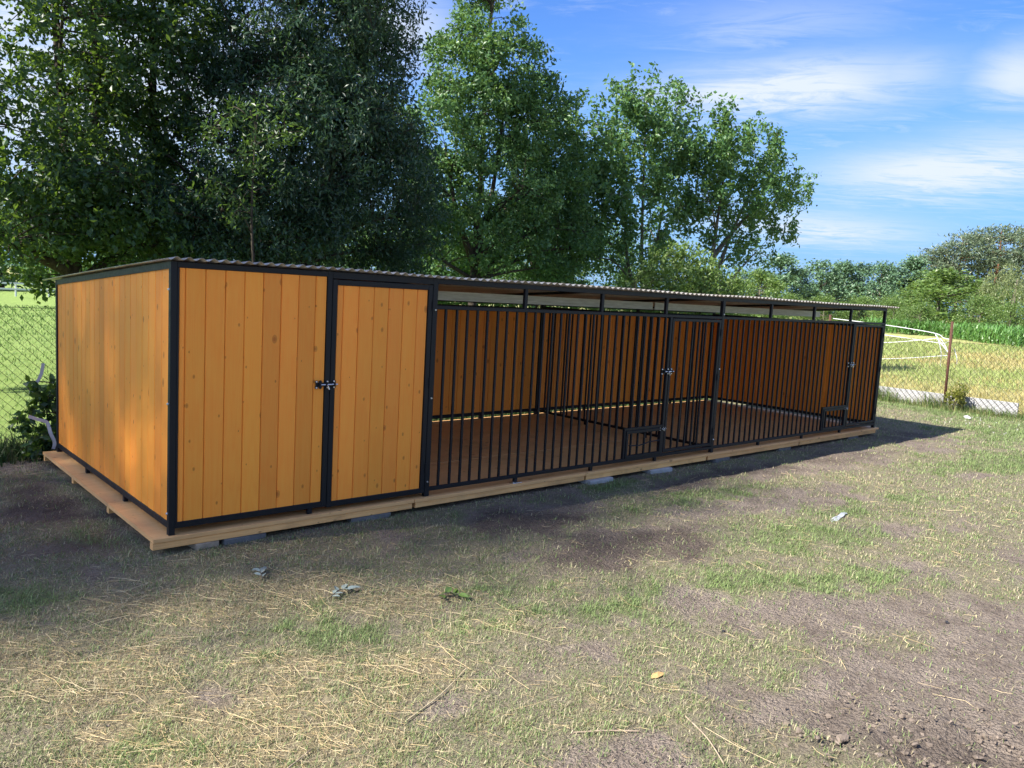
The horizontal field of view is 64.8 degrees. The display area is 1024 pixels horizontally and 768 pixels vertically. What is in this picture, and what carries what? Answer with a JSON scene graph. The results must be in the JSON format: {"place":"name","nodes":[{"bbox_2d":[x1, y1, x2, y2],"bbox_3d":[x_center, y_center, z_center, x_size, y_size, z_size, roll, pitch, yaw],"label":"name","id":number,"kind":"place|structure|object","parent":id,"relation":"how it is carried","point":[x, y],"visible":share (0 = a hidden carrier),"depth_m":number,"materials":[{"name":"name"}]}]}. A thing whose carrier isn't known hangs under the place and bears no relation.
{"place":"outdoors","nodes":[
{"label":"outdoors","id":0,"kind":"place"},
{"bbox_2d":[0,304,55,445],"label":"pasture grass","id":1,"kind":"structure","parent":0,"point":[31,319],"depth_m":20.71,"materials":[{"name":"green plant"}]},
{"bbox_2d":[0,269,1023,767],"bbox_3d":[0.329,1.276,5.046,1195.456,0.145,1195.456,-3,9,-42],"label":"ground","id":2,"kind":"structure","parent":0,"point":[864,689],"depth_m":4.58,"materials":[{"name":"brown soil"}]},
{"bbox_2d":[0,196,50,288],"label":"woodland tree","id":3,"kind":"object","parent":2,"relation":"on","point":[10,271],"visible":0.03,"depth_m":54.34,"materials":[{"name":"green plant"}]},
{"bbox_2d":[0,282,54,296],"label":"white fence","id":4,"kind":"object","parent":2,"relation":"on","point":[15,288],"visible":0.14,"depth_m":44.02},
{"bbox_2d":[0,305,55,444],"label":"chain link fence","id":5,"kind":"object","parent":2,"relation":"on","point":[25,356],"visible":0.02,"depth_m":7.66,"materials":[{"name":"metal"}]},
{"bbox_2d":[7,373,55,459],"bbox_3d":[-4.338,0.329,7.499,0.616,0.876,0.538,-3,9,-42],"label":"nettle bush","id":6,"kind":"object","parent":2,"relation":"on","point":[45,398],"visible":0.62,"depth_m":7.41,"materials":[{"name":"green plant"}]},
{"bbox_2d":[29,363,44,392],"bbox_3d":[-4.386,-0.052,7.452,0.015,0.279,0.139,7,8,33],"label":"fence tape","id":7,"kind":"object","parent":6,"relation":"attached to","point":[41,372],"visible":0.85,"depth_m":7.47,"materials":[{"name":"grey plastic"}]},
{"bbox_2d":[28,415,55,448],"bbox_3d":[-4.263,0.437,7.322,0.223,0.327,0.022,-1,8,-34],"label":"fence tape","id":8,"kind":"object","parent":6,"relation":"attached to","point":[47,423],"visible":1,"depth_m":7.35,"materials":[{"name":"white plastic"}]},
{"bbox_2d":[81,204,129,271],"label":"woodland tree","id":9,"kind":"object","parent":2,"relation":"on","point":[83,266],"visible":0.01,"depth_m":55.64,"materials":[{"name":"green plant"}]},
{"bbox_2d":[0,0,236,307],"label":"broadleaf tree","id":10,"kind":"object","parent":2,"relation":"on","point":[53,193],"visible":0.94,"depth_m":10.21,"materials":[{"name":"green plant"}]},
{"bbox_2d":[5,215,269,292],"bbox_3d":[-6.914,-2.231,16.388,6.211,3.537,2.746,1,7,-20],"label":"leafy bush","id":11,"kind":"object","parent":2,"relation":"on","point":[43,266],"visible":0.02,"depth_m":15.42,"materials":[{"name":"green plant"}]},
{"bbox_2d":[70,0,258,263],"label":"broadleaf tree","id":12,"kind":"object","parent":2,"relation":"on","point":[142,116],"visible":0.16,"depth_m":11.49,"materials":[{"name":"green plant"}]},
{"bbox_2d":[188,540,218,549],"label":"concrete block","id":13,"kind":"structure","parent":2,"relation":"on","point":[204,545],"depth_m":5.31,"materials":[{"name":"grey concrete"}]},
{"bbox_2d":[219,532,265,544],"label":"concrete block","id":14,"kind":"structure","parent":2,"relation":"on","point":[234,540],"depth_m":5.48,"materials":[{"name":"grey concrete"}]},
{"bbox_2d":[179,80,313,262],"bbox_3d":[-3.435,-1.710,10.348,1.394,4.268,1.420,4,7,9],"label":"young tree","id":15,"kind":"object","parent":2,"relation":"on","point":[254,143],"visible":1,"depth_m":10.16,"materials":[{"name":"green plant"}]},
{"bbox_2d":[252,567,266,578],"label":"fallen twig","id":16,"kind":"object","parent":2,"relation":"on","point":[262,569],"visible":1,"depth_m":4.91,"materials":[{"name":"grey plant"}]},
{"bbox_2d":[137,0,458,273],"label":"broadleaf tree","id":17,"kind":"object","parent":2,"relation":"on","point":[348,120],"visible":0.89,"depth_m":11.65,"materials":[{"name":"green plant"}]},
{"bbox_2d":[287,748,312,767],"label":"stick","id":18,"kind":"object","parent":2,"relation":"on","point":[299,758],"visible":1,"depth_m":3.06,"materials":[{"name":"beige plant"}]},
{"bbox_2d":[330,584,359,597],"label":"fallen twig","id":19,"kind":"object","parent":2,"relation":"on","point":[343,587],"visible":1,"depth_m":4.76,"materials":[{"name":"grey plant"}]},
{"bbox_2d":[0,398,710,466],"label":"fence weeds","id":20,"kind":"object","parent":2,"relation":"on","point":[7,453],"visible":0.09,"depth_m":7.52,"materials":[{"name":"green plant"}]},
{"bbox_2d":[346,512,390,521],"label":"concrete block","id":21,"kind":"structure","parent":2,"relation":"on","point":[370,517],"depth_m":6.15,"materials":[{"name":"grey concrete"}]},
{"bbox_2d":[292,207,463,303],"bbox_3d":[-3.134,-2.305,18.625,4.736,3.606,2.491,-3,9,-42],"label":"leafy bush","id":22,"kind":"object","parent":2,"relation":"on","point":[429,272],"visible":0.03,"depth_m":18.90,"materials":[{"name":"green plant"}]},
{"bbox_2d":[405,668,466,721],"bbox_3d":[-0.327,1.390,3.625,0.018,0.020,0.577,6,7,22],"label":"stick","id":23,"kind":"object","parent":2,"relation":"on","point":[436,697],"visible":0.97,"depth_m":3.59,"materials":[{"name":"beige wood"}]},
{"bbox_2d":[433,587,470,597],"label":"fallen twig","id":24,"kind":"object","parent":2,"relation":"on","point":[449,589],"visible":1,"depth_m":4.75,"materials":[{"name":"green plant"}]},
{"bbox_2d":[428,248,477,303],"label":"woodland tree","id":25,"kind":"object","parent":2,"relation":"on","point":[450,273],"depth_m":78.22,"materials":[{"name":"green plant"}]},
{"bbox_2d":[43,400,878,550],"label":"wooden platform","id":26,"kind":"structure","parent":2,"relation":"on","point":[152,530],"depth_m":8.21,"materials":[{"name":"brown wood"}]},
{"bbox_2d":[42,256,898,535],"bbox_3d":[0.644,-0.279,9.681,10.395,1.780,3.320,-3,9,-42],"label":"dog kennel","id":27,"kind":"object","parent":26,"relation":"on","point":[281,388],"visible":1,"depth_m":6.26,"materials":[{"name":"orange wood"}]},
{"bbox_2d":[325,279,433,506],"bbox_3d":[-0.991,0.065,6.114,0.881,1.659,0.051,-3,9,-42],"label":"timber door","id":28,"kind":"structure","parent":27,"relation":"in","point":[381,337],"depth_m":6.09,"materials":[{"name":"brown wood"}]},
{"bbox_2d":[662,318,721,452],"bbox_3d":[1.954,0.006,8.738,0.881,1.416,0.047,-3,9,-42],"label":"barred door","id":29,"kind":"structure","parent":27,"relation":"in","point":[719,331],"depth_m":8.75,"materials":[{"name":"black metal"}]},
{"bbox_2d":[845,324,883,425],"bbox_3d":[5.002,-0.129,11.443,0.883,1.416,0.047,-3,9,-42],"label":"barred door","id":30,"kind":"structure","parent":27,"relation":"in","point":[878,367],"depth_m":11.47,"materials":[{"name":"black metal"}]},
{"bbox_2d":[410,227,579,307],"bbox_3d":[-0.683,-2.681,20.766,6.813,4.144,2.373,-3,9,-42],"label":"leafy bush","id":31,"kind":"object","parent":2,"relation":"on","point":[467,270],"visible":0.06,"depth_m":20.14,"materials":[{"name":"green plant"}]},
{"bbox_2d":[389,0,612,304],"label":"broadleaf tree","id":32,"kind":"object","parent":2,"relation":"on","point":[526,204],"visible":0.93,"depth_m":16.26,"materials":[{"name":"green plant"}]},
{"bbox_2d":[478,251,526,306],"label":"woodland tree","id":33,"kind":"object","parent":2,"relation":"on","point":[510,276],"depth_m":84.22,"materials":[{"name":"green plant"}]},
{"bbox_2d":[0,458,1023,767],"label":"straw","id":34,"kind":"object","parent":2,"relation":"on","point":[368,664],"visible":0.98,"depth_m":3.70,"materials":[{"name":"beige plant"}]},
{"bbox_2d":[3,462,1023,767],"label":"soil crumbs","id":35,"kind":"object","parent":2,"relation":"on","point":[897,738],"visible":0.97,"depth_m":3.50,"materials":[{"name":"brown soil"}]},
{"bbox_2d":[461,100,606,307],"bbox_3d":[0.590,-3.569,18.956,2.551,6.472,3.643,8,8,34],"label":"broadleaf tree","id":36,"kind":"object","parent":2,"relation":"on","point":[513,277],"visible":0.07,"depth_m":18.61,"materials":[{"name":"green plant"}]},
{"bbox_2d":[551,262,589,307],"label":"woodland tree","id":37,"kind":"object","parent":2,"relation":"on","point":[580,279],"visible":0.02,"depth_m":88.66,"materials":[{"name":"green plant"}]},
{"bbox_2d":[577,476,612,484],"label":"concrete block","id":38,"kind":"structure","parent":2,"relation":"on","point":[598,480],"depth_m":7.79,"materials":[{"name":"grey concrete"}]},
{"bbox_2d":[551,214,644,311],"bbox_3d":[2.472,-2.978,24.148,5.000,4.323,2.401,-3,9,-42],"label":"leafy bush","id":39,"kind":"object","parent":2,"relation":"on","point":[616,277],"visible":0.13,"depth_m":23.90,"materials":[{"name":"green plant"}]},
{"bbox_2d":[573,730,638,732],"bbox_3d":[0.395,1.453,3.376,0.280,0.012,0.006,2,7,-7],"label":"stick","id":40,"kind":"object","parent":2,"relation":"on","point":[606,730],"visible":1,"depth_m":3.37,"materials":[{"name":"beige plant"}]},
{"bbox_2d":[552,61,716,289],"bbox_3d":[3.227,-4.076,19.951,5.423,7.555,2.411,-3,9,-42],"label":"broadleaf tree","id":41,"kind":"object","parent":2,"relation":"on","point":[634,112],"visible":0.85,"depth_m":19.36,"materials":[{"name":"green plant"}]},
{"bbox_2d":[642,467,671,473],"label":"concrete block","id":42,"kind":"structure","parent":2,"relation":"on","point":[660,470],"depth_m":8.43,"materials":[{"name":"grey concrete"}]},
{"bbox_2d":[651,672,663,677],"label":"dead leaf","id":43,"kind":"object","parent":2,"relation":"on","point":[655,674],"visible":1,"depth_m":3.91,"materials":[{"name":"yellow plant"}]},
{"bbox_2d":[610,238,746,314],"bbox_3d":[3.905,-1.669,18.311,4.555,3.216,2.075,-3,9,-42],"label":"leafy bush","id":44,"kind":"object","parent":2,"relation":"on","point":[669,276],"visible":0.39,"depth_m":17.66,"materials":[{"name":"green plant"}]},
{"bbox_2d":[685,716,722,762],"bbox_3d":[0.804,1.475,3.355,0.020,0.020,0.386,2,7,-11],"label":"stick","id":45,"kind":"object","parent":2,"relation":"on","point":[706,737],"visible":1,"depth_m":3.35,"materials":[{"name":"beige plant"}]},
{"bbox_2d":[705,457,729,462],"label":"concrete block","id":46,"kind":"structure","parent":2,"relation":"on","point":[719,459],"depth_m":9.20,"materials":[{"name":"grey concrete"}]},
{"bbox_2d":[680,265,758,315],"bbox_3d":[5.683,-2.010,23.440,2.095,2.929,4.640,8,8,38],"label":"leafy bush","id":47,"kind":"object","parent":2,"relation":"on","point":[739,314],"visible":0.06,"depth_m":23.89,"materials":[{"name":"green plant"}]},
{"bbox_2d":[671,92,818,294],"bbox_3d":[6.696,-4.004,22.430,6.492,7.237,2.098,-3,9,-42],"label":"broadleaf tree","id":48,"kind":"object","parent":2,"relation":"on","point":[725,154],"visible":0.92,"depth_m":21.45,"materials":[{"name":"green plant"}]},
{"bbox_2d":[732,269,768,314],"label":"woodland tree","id":49,"kind":"object","parent":2,"relation":"on","point":[745,275],"visible":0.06,"depth_m":95.92,"materials":[{"name":"green plant"}]},
{"bbox_2d":[735,267,790,318],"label":"bush","id":50,"kind":"object","parent":2,"relation":"on","point":[772,285],"visible":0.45,"depth_m":71.23,"materials":[{"name":"green plant"}]},
{"bbox_2d":[745,251,817,318],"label":"woodland tree","id":51,"kind":"object","parent":2,"relation":"on","point":[792,279],"visible":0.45,"depth_m":97.40,"materials":[{"name":"green plant"}]},
{"bbox_2d":[773,447,790,450],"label":"concrete block","id":52,"kind":"structure","parent":2,"relation":"on","point":[785,448],"depth_m":10.15,"materials":[{"name":"grey concrete"}]},
{"bbox_2d":[768,290,818,319],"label":"hedge bush","id":53,"kind":"object","parent":2,"relation":"on","point":[792,297],"visible":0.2,"depth_m":79.50,"materials":[{"name":"green plant"}]},
{"bbox_2d":[782,266,818,318],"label":"woodland tree","id":54,"kind":"object","parent":2,"relation":"on","point":[803,285],"visible":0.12,"depth_m":103.45,"materials":[{"name":"green plant"}]},
{"bbox_2d":[794,292,849,320],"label":"hedge bush","id":55,"kind":"object","parent":2,"relation":"on","point":[821,298],"visible":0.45,"depth_m":81.78,"materials":[{"name":"green plant"}]},
{"bbox_2d":[793,258,860,320],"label":"woodland tree","id":56,"kind":"object","parent":2,"relation":"on","point":[831,277],"visible":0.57,"depth_m":102.90,"materials":[{"name":"green plant"}]},
{"bbox_2d":[832,512,846,520],"bbox_3d":[2.889,1.176,7.143,0.066,0.012,0.459,8,8,35],"label":"plastic strip","id":57,"kind":"object","parent":2,"relation":"on","point":[840,515],"visible":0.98,"depth_m":7.15,"materials":[{"name":"white plastic"}]},
{"bbox_2d":[836,733,848,742],"bbox_3d":[1.404,1.503,3.424,0.072,0.024,0.044,-3,9,-42],"label":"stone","id":58,"kind":"object","parent":2,"relation":"on","point":[845,736],"visible":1,"depth_m":3.42,"materials":[{"name":"beige stone"}]},
{"bbox_2d":[818,259,871,321],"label":"woodland tree","id":59,"kind":"object","parent":2,"relation":"on","point":[848,267],"visible":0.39,"depth_m":108.99,"materials":[{"name":"green plant"}]},
{"bbox_2d":[831,293,882,321],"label":"hedge bush","id":60,"kind":"object","parent":2,"relation":"on","point":[864,301],"visible":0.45,"depth_m":83.41,"materials":[{"name":"green plant"}]},
{"bbox_2d":[841,261,881,320],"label":"woodland tree","id":61,"kind":"object","parent":2,"relation":"on","point":[860,278],"visible":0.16,"depth_m":110.98,"materials":[{"name":"green plant"}]},
{"bbox_2d":[852,260,909,318],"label":"woodland tree","id":62,"kind":"object","parent":2,"relation":"on","point":[883,279],"visible":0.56,"depth_m":103.35,"materials":[{"name":"green plant"}]},
{"bbox_2d":[873,265,912,310],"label":"woodland tree","id":63,"kind":"object","parent":2,"relation":"on","point":[901,272],"visible":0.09,"depth_m":111.47,"materials":[{"name":"green plant"}]},
{"bbox_2d":[861,296,925,331],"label":"hedge bush","id":64,"kind":"object","parent":2,"relation":"on","point":[894,303],"visible":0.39,"depth_m":79.83,"materials":[{"name":"green plant"}]},
{"bbox_2d":[869,283,949,321],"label":"hedge bush","id":65,"kind":"object","parent":2,"relation":"on","point":[915,298],"visible":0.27,"depth_m":96.48,"materials":[{"name":"green plant"}]},
{"bbox_2d":[885,254,948,309],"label":"woodland tree","id":66,"kind":"object","parent":2,"relation":"on","point":[913,263],"visible":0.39,"depth_m":111.11,"materials":[{"name":"green plant"}]},
{"bbox_2d":[894,299,942,334],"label":"hedge bush","id":67,"kind":"object","parent":2,"relation":"on","point":[922,306],"visible":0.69,"depth_m":74.02,"materials":[{"name":"green plant"}]},
{"bbox_2d":[829,315,1023,416],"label":"chain link fence","id":68,"kind":"object","parent":2,"relation":"on","point":[977,402],"visible":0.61,"depth_m":15.98,"materials":[{"name":"metal"}]},
{"bbox_2d":[833,318,946,338],"bbox_3d":[8.006,-1.176,17.068,0.137,0.271,2.578,-2,8,-38],"label":"fence tape","id":69,"kind":"object","parent":68,"relation":"attached to","point":[901,327],"visible":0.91,"depth_m":16.80,"materials":[{"name":"white plastic"}]},
{"bbox_2d":[899,247,959,301],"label":"pine tree","id":70,"kind":"object","parent":2,"relation":"on","point":[922,255],"visible":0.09,"depth_m":115.54,"materials":[{"name":"green plant"}]},
{"bbox_2d":[857,315,1023,346],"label":"corn field","id":71,"kind":"structure","parent":2,"relation":"on","point":[1001,333],"depth_m":65.13,"materials":[{"name":"green plant"}]},
{"bbox_2d":[888,265,1012,332],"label":"bush","id":72,"kind":"object","parent":2,"relation":"on","point":[940,281],"visible":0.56,"depth_m":82.06,"materials":[{"name":"green plant"}]},
{"bbox_2d":[920,242,984,302],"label":"pine tree","id":73,"kind":"object","parent":2,"relation":"on","point":[944,250],"visible":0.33,"depth_m":112.11,"materials":[{"name":"green plant"}]},
{"bbox_2d":[944,381,969,409],"bbox_3d":[8.674,0.221,15.720,0.538,0.599,0.491,-3,9,-42],"label":"dwarf shrub","id":74,"kind":"object","parent":2,"relation":"on","point":[957,396],"visible":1,"depth_m":15.66,"materials":[{"name":"green plant"}]},
{"bbox_2d":[916,289,1004,330],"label":"hedge bush","id":75,"kind":"object","parent":2,"relation":"on","point":[958,298],"visible":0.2,"depth_m":89.31,"materials":[{"name":"green plant"}]},
{"bbox_2d":[926,232,996,310],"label":"pine tree","id":76,"kind":"object","parent":2,"relation":"on","point":[969,247],"visible":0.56,"depth_m":111.24,"materials":[{"name":"green plant"}]},
{"bbox_2d":[975,705,983,710],"bbox_3d":[2.194,1.520,3.787,0.052,0.020,0.039,-3,9,-42],"label":"soil clod","id":77,"kind":"object","parent":2,"relation":"on","point":[978,708],"visible":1,"depth_m":3.77,"materials":[{"name":"brown soil"}]},
{"bbox_2d":[947,290,1019,339],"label":"hedge bush","id":78,"kind":"object","parent":2,"relation":"on","point":[982,302],"visible":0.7,"depth_m":69.54,"materials":[{"name":"green plant"}]},
{"bbox_2d":[952,227,1021,286],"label":"pine tree","id":79,"kind":"object","parent":2,"relation":"on","point":[977,234],"visible":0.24,"depth_m":115.26,"materials":[{"name":"green plant"}]},
{"bbox_2d":[956,286,1023,321],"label":"hedge bush","id":80,"kind":"object","parent":2,"relation":"on","point":[1004,299],"visible":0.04,"depth_m":85.75,"materials":[{"name":"green plant"}]},
{"bbox_2d":[964,221,1023,303],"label":"pine tree","id":81,"kind":"object","parent":2,"relation":"on","point":[999,253],"visible":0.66,"depth_m":111.39,"materials":[{"name":"green plant"}]},
{"bbox_2d":[967,262,1023,325],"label":"bush","id":82,"kind":"object","parent":2,"relation":"on","point":[1007,281],"visible":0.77,"depth_m":78.00,"materials":[{"name":"green plant"}]},
{"bbox_2d":[982,223,1023,319],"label":"pine tree","id":83,"kind":"object","parent":2,"relation":"on","point":[1021,246],"visible":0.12,"depth_m":115.89,"materials":[{"name":"green plant"}]},
{"bbox_2d":[987,299,1023,326],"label":"hedge bush","id":84,"kind":"object","parent":2,"relation":"on","point":[1015,308],"visible":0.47,"depth_m":71.85,"materials":[{"name":"green plant"}]},
{"bbox_2d":[1004,293,1023,326],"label":"hedge bush","id":85,"kind":"object","parent":2,"relation":"on","point":[1019,314],"visible":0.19,"depth_m":74.19,"materials":[{"name":"green plant"}]},
{"bbox_2d":[1004,224,1023,288],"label":"pine tree","id":86,"kind":"object","parent":2,"relation":"on","point":[1019,260],"visible":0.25,"depth_m":113.70,"materials":[{"name":"green plant"}]},
{"bbox_2d":[0,0,1023,317],"label":"sky","id":87,"kind":"structure","parent":0,"point":[908,114],"materials":[{"name":"blue"}]},
{"bbox_2d":[878,384,1023,421],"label":"tall grass","id":88,"kind":"structure","parent":0,"point":[887,395],"depth_m":15.86,"materials":[{"name":"green plant"}]},
{"bbox_2d":[879,336,1023,412],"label":"meadow grass","id":89,"kind":"structure","parent":0,"point":[898,349],"depth_m":28.58,"materials":[{"name":"green plant"}]}
]}

